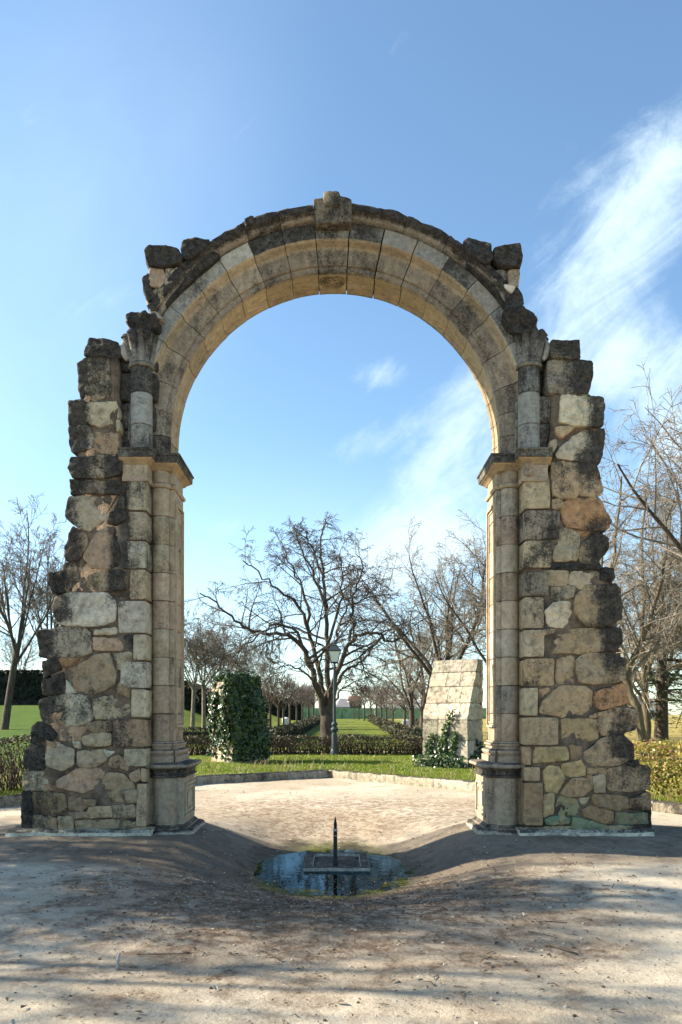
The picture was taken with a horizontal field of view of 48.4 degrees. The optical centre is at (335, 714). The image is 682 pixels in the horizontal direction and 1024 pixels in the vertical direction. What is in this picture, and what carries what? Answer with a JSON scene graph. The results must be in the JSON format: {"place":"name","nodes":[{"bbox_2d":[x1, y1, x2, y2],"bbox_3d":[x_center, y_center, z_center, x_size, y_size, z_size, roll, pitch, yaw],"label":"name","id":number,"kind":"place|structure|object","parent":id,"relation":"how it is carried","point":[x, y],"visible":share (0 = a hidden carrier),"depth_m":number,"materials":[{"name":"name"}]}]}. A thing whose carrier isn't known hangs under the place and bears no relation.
{"place":"outdoors","nodes":[
{"label":"outdoors","id":0,"kind":"place"},
{"bbox_2d":[0,771,681,1023],"bbox_3d":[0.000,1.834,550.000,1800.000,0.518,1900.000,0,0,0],"label":"ground","id":1,"kind":"structure","parent":0,"point":[584,999],"depth_m":6.01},
{"bbox_2d":[116,953,120,969],"bbox_3d":[-1.410,1.611,4.916,0.036,0.128,0.024,0,0,15],"label":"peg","id":2,"kind":"object","parent":1,"relation":"on","point":[117,962],"visible":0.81,"depth_m":4.91,"materials":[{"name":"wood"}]},
{"bbox_2d":[137,953,190,954],"bbox_3d":[-1.178,1.644,5.204,0.364,0.012,0.019,0,0,-4],"label":"fallen stick","id":3,"kind":"object","parent":1,"relation":"on","point":[160,953],"visible":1,"depth_m":5.20,"materials":[{"name":"brown wood"}]},
{"bbox_2d":[5,191,654,836],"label":"ruined arch","id":4,"kind":"structure","parent":1,"relation":"on","point":[105,753],"depth_m":10.01,"materials":[{"name":"stone"}]},
{"bbox_2d":[253,848,413,897],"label":"puddle water","id":5,"kind":"structure","parent":1,"relation":"on","point":[289,865],"depth_m":9.31,"materials":[{"name":"blue liquid"}]},
{"bbox_2d":[303,852,369,870],"bbox_3d":[0.021,2.049,10.170,0.855,0.206,1.105,0,0,0],"label":"drain frame","id":6,"kind":"object","parent":5,"relation":"in","point":[324,861],"visible":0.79,"depth_m":10.08,"materials":[{"name":"stone"}]},
{"bbox_2d":[333,817,337,865],"bbox_3d":[0.000,1.645,9.840,0.068,0.630,0.066,0,0,0],"label":"fountain pipe","id":7,"kind":"object","parent":6,"relation":"on","point":[335,860],"visible":1,"depth_m":9.82,"materials":[{"name":"metal"}]},
{"bbox_2d":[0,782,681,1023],"bbox_3d":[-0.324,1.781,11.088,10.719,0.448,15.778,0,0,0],"label":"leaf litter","id":8,"kind":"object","parent":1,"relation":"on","point":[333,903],"visible":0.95,"depth_m":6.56,"materials":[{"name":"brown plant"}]},
{"bbox_2d":[0,769,681,814],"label":"kerb","id":9,"kind":"structure","parent":1,"relation":"on","point":[443,783],"depth_m":18.33,"materials":[{"name":"stone"}]},
{"bbox_2d":[528,931,556,937],"bbox_3d":[1.542,1.642,5.660,0.237,0.019,0.021,0,0,43],"label":"fallen stick","id":10,"kind":"object","parent":1,"relation":"on","point":[541,933],"visible":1,"depth_m":5.66,"materials":[{"name":"brown wood"}]},
{"bbox_2d":[536,921,566,922],"bbox_3d":[1.710,1.643,5.994,0.236,0.019,0.017,0,0,12],"label":"fallen stick","id":11,"kind":"object","parent":1,"relation":"on","point":[551,921],"visible":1,"depth_m":5.99,"materials":[{"name":"brown wood"}]},
{"bbox_2d":[548,943,577,954],"bbox_3d":[1.592,1.644,5.317,0.036,0.032,0.264,0,0,-29],"label":"fallen stick","id":12,"kind":"object","parent":1,"relation":"on","point":[559,947],"visible":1,"depth_m":5.31,"materials":[{"name":"brown wood"}]},
{"bbox_2d":[0,705,681,806],"bbox_3d":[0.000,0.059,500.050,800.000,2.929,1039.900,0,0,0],"label":"lawn","id":13,"kind":"structure","parent":0,"point":[24,719],"depth_m":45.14,"materials":[{"name":"green plant"}]},
{"bbox_2d":[0,734,31,790],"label":"hedge","id":14,"kind":"object","parent":13,"relation":"on","point":[13,780],"visible":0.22,"depth_m":14.97,"materials":[{"name":"green plant"}]},
{"bbox_2d":[0,620,41,669],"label":"bare tree","id":15,"kind":"object","parent":13,"relation":"on","point":[29,654],"visible":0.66,"depth_m":77.38,"materials":[{"name":"brown plant"}]},
{"bbox_2d":[0,669,48,704],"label":"clipped hedge","id":16,"kind":"object","parent":13,"relation":"on","point":[27,688],"visible":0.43,"depth_m":57.44,"materials":[{"name":"green plant"}]},
{"bbox_2d":[0,531,65,659],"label":"bare tree","id":17,"kind":"object","parent":13,"relation":"on","point":[52,620],"visible":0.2,"depth_m":44.09,"materials":[{"name":"brown plant"}]},
{"bbox_2d":[0,491,67,729],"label":"bare tree","id":18,"kind":"object","parent":13,"relation":"on","point":[6,715],"visible":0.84,"depth_m":39.81,"materials":[{"name":"brown plant"}]},
{"bbox_2d":[184,680,210,715],"bbox_3d":[-13.406,-1.032,57.992,11.051,3.877,2.199,0,0,0],"label":"clipped hedge","id":19,"kind":"object","parent":13,"relation":"on","point":[188,699],"visible":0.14,"depth_m":57.37,"materials":[{"name":"green plant"}]},
{"bbox_2d":[183,726,211,743],"bbox_3d":[-9.022,0.968,37.982,8.099,1.279,1.065,0,0,0],"label":"hedge","id":20,"kind":"object","parent":13,"relation":"on","point":[193,732],"visible":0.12,"depth_m":37.76,"materials":[{"name":"green plant"}]},
{"bbox_2d":[184,605,220,728],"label":"bare tree","id":21,"kind":"object","parent":13,"relation":"on","point":[192,684],"visible":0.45,"depth_m":46.62,"materials":[{"name":"brown plant"}]},
{"bbox_2d":[184,604,250,730],"bbox_3d":[-7.902,-2.862,47.151,5.119,8.299,5.664,0,0,37],"label":"bare tree","id":22,"kind":"object","parent":13,"relation":"on","point":[204,685],"visible":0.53,"depth_m":47.72,"materials":[{"name":"brown plant"}]},
{"bbox_2d":[20,734,423,754],"bbox_3d":[-3.873,1.134,28.210,15.074,0.847,1.453,0,0,-3],"label":"hedge","id":23,"kind":"object","parent":13,"relation":"on","point":[412,748],"visible":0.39,"depth_m":28.24,"materials":[{"name":"green leaf"},{"name":"brown twig"}]},
{"bbox_2d":[184,617,265,690],"bbox_3d":[-6.975,-2.623,49.534,5.777,7.986,5.221,0,0,30],"label":"bare tree","id":24,"kind":"object","parent":13,"relation":"on","point":[234,658],"visible":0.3,"depth_m":48.82,"materials":[{"name":"brown plant"}]},
{"bbox_2d":[191,629,262,702],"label":"bare tree","id":25,"kind":"object","parent":13,"relation":"on","point":[248,665],"visible":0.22,"depth_m":54.16,"materials":[{"name":"brown plant"}]},
{"bbox_2d":[195,667,272,762],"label":"ivy clad buttress","id":26,"kind":"structure","parent":13,"relation":"on","point":[238,722],"depth_m":23.57,"materials":[{"name":"plant"}]},
{"bbox_2d":[226,642,282,700],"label":"bare tree","id":27,"kind":"object","parent":13,"relation":"on","point":[258,672],"visible":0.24,"depth_m":65.17,"materials":[{"name":"brown plant"}]},
{"bbox_2d":[257,669,282,727],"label":"bare tree","id":28,"kind":"object","parent":13,"relation":"on","point":[268,701],"visible":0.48,"depth_m":55.77,"materials":[{"name":"brown plant"}]},
{"bbox_2d":[261,673,292,724],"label":"bare tree","id":29,"kind":"object","parent":13,"relation":"on","point":[279,708],"visible":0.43,"depth_m":59.76,"materials":[{"name":"brown plant"}]},
{"bbox_2d":[264,693,301,719],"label":"clipped hedge","id":30,"kind":"object","parent":13,"relation":"on","point":[286,711],"visible":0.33,"depth_m":100.39,"materials":[{"name":"green plant"}]},
{"bbox_2d":[267,678,301,724],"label":"bare tree","id":31,"kind":"object","parent":13,"relation":"on","point":[287,701],"visible":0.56,"depth_m":65.89,"materials":[{"name":"brown plant"}]},
{"bbox_2d":[267,714,320,743],"bbox_3d":[-2.498,0.778,62.983,1.223,1.665,58.116,0,0,2],"label":"hedge","id":32,"kind":"object","parent":13,"relation":"on","point":[303,726],"visible":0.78,"depth_m":49.35,"materials":[{"name":"green plant"}]},
{"bbox_2d":[280,675,312,722],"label":"bare tree","id":33,"kind":"object","parent":13,"relation":"on","point":[298,698],"visible":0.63,"depth_m":70.92,"materials":[{"name":"brown plant"}]},
{"bbox_2d":[282,677,314,721],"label":"bare tree","id":34,"kind":"object","parent":13,"relation":"on","point":[297,703],"visible":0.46,"depth_m":77.95,"materials":[{"name":"brown plant"}]},
{"bbox_2d":[288,682,314,719],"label":"bare tree","id":35,"kind":"object","parent":13,"relation":"on","point":[303,702],"visible":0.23,"depth_m":85.92,"materials":[{"name":"brown plant"}]},
{"bbox_2d":[300,685,314,716],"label":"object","id":36,"kind":"structure","parent":13,"relation":"on","point":[305,705],"depth_m":170.00,"materials":[{"name":"plant"}]},
{"bbox_2d":[300,684,316,717],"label":"bare tree","id":37,"kind":"object","parent":13,"relation":"on","point":[308,706],"visible":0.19,"depth_m":94.85,"materials":[{"name":"brown plant"}]},
{"bbox_2d":[305,688,317,715],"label":"bare tree","id":38,"kind":"object","parent":13,"relation":"on","point":[315,699],"visible":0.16,"depth_m":103.86,"materials":[{"name":"brown plant"}]},
{"bbox_2d":[184,511,444,745],"bbox_3d":[-1.455,-4.092,35.720,13.017,11.972,8.504,0,0,0],"label":"bare tree","id":39,"kind":"object","parent":13,"relation":"on","point":[325,699],"visible":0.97,"depth_m":35.55,"materials":[{"name":"brown plant"}]},
{"bbox_2d":[328,639,340,754],"bbox_3d":[-0.030,-0.615,28.000,0.490,4.330,0.490,0,0,0],"label":"street lamp","id":40,"kind":"object","parent":13,"relation":"on","point":[334,650],"visible":0.95,"depth_m":27.91,"materials":[{"name":"black metal"}]},
{"bbox_2d":[336,698,349,717],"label":"house","id":41,"kind":"structure","parent":13,"relation":"on","point":[342,703],"depth_m":150.75,"materials":[{"name":"white"}]},
{"bbox_2d":[347,696,361,707],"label":"house","id":42,"kind":"structure","parent":13,"relation":"on","point":[354,703],"depth_m":159.95,"materials":[{"name":"brick"}]},
{"bbox_2d":[347,693,362,718],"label":"bare tree","id":43,"kind":"object","parent":13,"relation":"on","point":[354,704],"visible":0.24,"depth_m":111.92,"materials":[{"name":"brown plant"}]},
{"bbox_2d":[345,696,365,719],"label":"bare tree","id":44,"kind":"object","parent":13,"relation":"on","point":[357,702],"visible":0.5,"depth_m":105.92,"materials":[{"name":"brown plant"}]},
{"bbox_2d":[351,685,366,720],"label":"bare tree","id":45,"kind":"object","parent":13,"relation":"on","point":[358,697],"visible":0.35,"depth_m":96.95,"materials":[{"name":"brown plant"}]},
{"bbox_2d":[360,683,376,714],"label":"bare tree","id":46,"kind":"object","parent":13,"relation":"on","point":[370,700],"visible":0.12,"depth_m":87.93,"materials":[{"name":"brown plant"}]},
{"bbox_2d":[360,679,389,715],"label":"bare tree","id":47,"kind":"object","parent":13,"relation":"on","point":[374,695],"visible":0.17,"depth_m":79.86,"materials":[{"name":"brown plant"}]},
{"bbox_2d":[361,679,390,717],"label":"bare tree","id":48,"kind":"object","parent":13,"relation":"on","point":[374,701],"visible":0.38,"depth_m":72.76,"materials":[{"name":"brown plant"}]},
{"bbox_2d":[370,683,398,719],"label":"bare tree","id":49,"kind":"object","parent":13,"relation":"on","point":[377,699],"visible":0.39,"depth_m":66.92,"materials":[{"name":"brown plant"}]},
{"bbox_2d":[303,707,485,718],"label":"green fence","id":50,"kind":"object","parent":13,"relation":"on","point":[347,713],"visible":0.2,"depth_m":116.05,"materials":[{"name":"green metal"}]},
{"bbox_2d":[367,714,422,747],"bbox_3d":[4.196,0.794,61.511,1.109,1.646,61.143,0,0,0],"label":"hedge","id":51,"kind":"object","parent":13,"relation":"on","point":[391,727],"visible":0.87,"depth_m":49.29,"materials":[{"name":"green plant"}]},
{"bbox_2d":[374,701,420,716],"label":"house","id":52,"kind":"structure","parent":13,"relation":"on","point":[417,706],"depth_m":200.00,"materials":[{"name":"white"}]},
{"bbox_2d":[382,683,416,721],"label":"bare tree","id":53,"kind":"object","parent":13,"relation":"on","point":[393,709],"visible":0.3,"depth_m":61.97,"materials":[{"name":"brown plant"}]},
{"bbox_2d":[374,677,425,724],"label":"bare tree","id":54,"kind":"object","parent":13,"relation":"on","point":[404,708],"visible":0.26,"depth_m":56.83,"materials":[{"name":"brown plant"}]},
{"bbox_2d":[323,509,485,704],"bbox_3d":[4.997,-4.517,42.403,11.411,12.535,10.565,0,0,0],"label":"bare tree","id":55,"kind":"object","parent":13,"relation":"on","point":[447,617],"visible":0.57,"depth_m":41.36,"materials":[{"name":"brown plant"}]},
{"bbox_2d":[366,634,444,725],"bbox_3d":[4.594,-1.667,45.591,5.463,6.835,5.476,0,0,0],"label":"bare tree","id":56,"kind":"object","parent":13,"relation":"on","point":[411,687],"visible":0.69,"depth_m":45.76,"materials":[{"name":"brown plant"}]},
{"bbox_2d":[394,674,428,727],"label":"bare tree","id":57,"kind":"object","parent":13,"relation":"on","point":[421,710],"visible":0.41,"depth_m":51.88,"materials":[{"name":"brown plant"}]},
{"bbox_2d":[414,719,419,726],"bbox_3d":[7.106,0.967,56.995,1.175,1.279,26.048,0,0,0],"label":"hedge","id":58,"kind":"object","parent":13,"relation":"on","point":[416,722],"visible":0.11,"depth_m":63.75,"materials":[{"name":"plant"}]},
{"bbox_2d":[355,589,485,727],"bbox_3d":[7.706,-4.036,59.171,9.720,11.532,10.498,0,0,29],"label":"bare tree","id":59,"kind":"object","parent":13,"relation":"on","point":[416,645],"visible":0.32,"depth_m":58.25,"materials":[{"name":"brown plant"}]},
{"bbox_2d":[412,709,483,768],"bbox_3d":[3.338,0.703,21.447,2.312,1.716,1.245,0,0,0],"label":"ivy plant","id":60,"kind":"object","parent":13,"relation":"on","point":[444,758],"visible":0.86,"depth_m":21.48,"materials":[{"name":"green plant"}]},
{"bbox_2d":[423,659,482,767],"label":"stone monument","id":61,"kind":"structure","parent":13,"relation":"on","point":[456,684],"depth_m":21.76,"materials":[{"name":"beige stone"}]},
{"bbox_2d":[434,539,485,698],"bbox_3d":[11.814,-4.818,47.638,11.094,13.162,11.981,0,0,-39],"label":"bare tree","id":62,"kind":"object","parent":13,"relation":"on","point":[467,613],"visible":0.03,"depth_m":48.69,"materials":[{"name":"brown plant"}]},
{"bbox_2d":[408,500,629,739],"bbox_3d":[8.844,-4.517,36.774,10.498,12.535,9.720,0,0,37],"label":"bare tree","id":63,"kind":"object","parent":13,"relation":"on","point":[473,598],"visible":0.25,"depth_m":37.40,"materials":[{"name":"brown plant"}]},
{"bbox_2d":[598,433,681,758],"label":"weeping tree","id":64,"kind":"object","parent":13,"relation":"on","point":[640,730],"visible":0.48,"depth_m":21.76,"materials":[{"name":"brown plant"}]},
{"bbox_2d":[599,352,681,667],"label":"bare tree","id":65,"kind":"object","parent":13,"relation":"on","point":[674,540],"visible":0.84,"depth_m":18.52,"materials":[{"name":"brown plant"}]},
{"bbox_2d":[602,426,681,758],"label":"weeping tree","id":66,"kind":"object","parent":13,"relation":"on","point":[642,683],"visible":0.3,"depth_m":24.31,"materials":[{"name":"brown plant"}]},
{"bbox_2d":[628,696,655,718],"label":"house","id":67,"kind":"structure","parent":13,"relation":"on","point":[651,710],"depth_m":120.00,"materials":[{"name":"white"}]},
{"bbox_2d":[611,454,681,678],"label":"weeping tree","id":68,"kind":"object","parent":13,"relation":"on","point":[671,606],"visible":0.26,"depth_m":23.68,"materials":[{"name":"brown plant"}]},
{"bbox_2d":[616,570,681,695],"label":"bare tree","id":69,"kind":"object","parent":13,"relation":"on","point":[678,653],"visible":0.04,"depth_m":50.71,"materials":[{"name":"brown plant"}]},
{"bbox_2d":[625,589,681,756],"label":"tree","id":70,"kind":"object","parent":13,"relation":"on","point":[661,729],"visible":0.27,"depth_m":26.84,"materials":[{"name":"brown plant"}]},
{"bbox_2d":[632,739,681,798],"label":"golden hedge","id":71,"kind":"object","parent":13,"relation":"on","point":[665,775],"visible":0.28,"depth_m":13.79,"materials":[{"name":"yellow plant"}]},
{"bbox_2d":[638,555,681,731],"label":"tree","id":72,"kind":"object","parent":13,"relation":"on","point":[677,669],"visible":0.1,"depth_m":30.66,"materials":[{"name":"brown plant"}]},
{"bbox_2d":[0,0,681,714],"label":"sky","id":73,"kind":"structure","parent":0,"point":[552,128],"materials":[{"name":"blue"}]}
]}

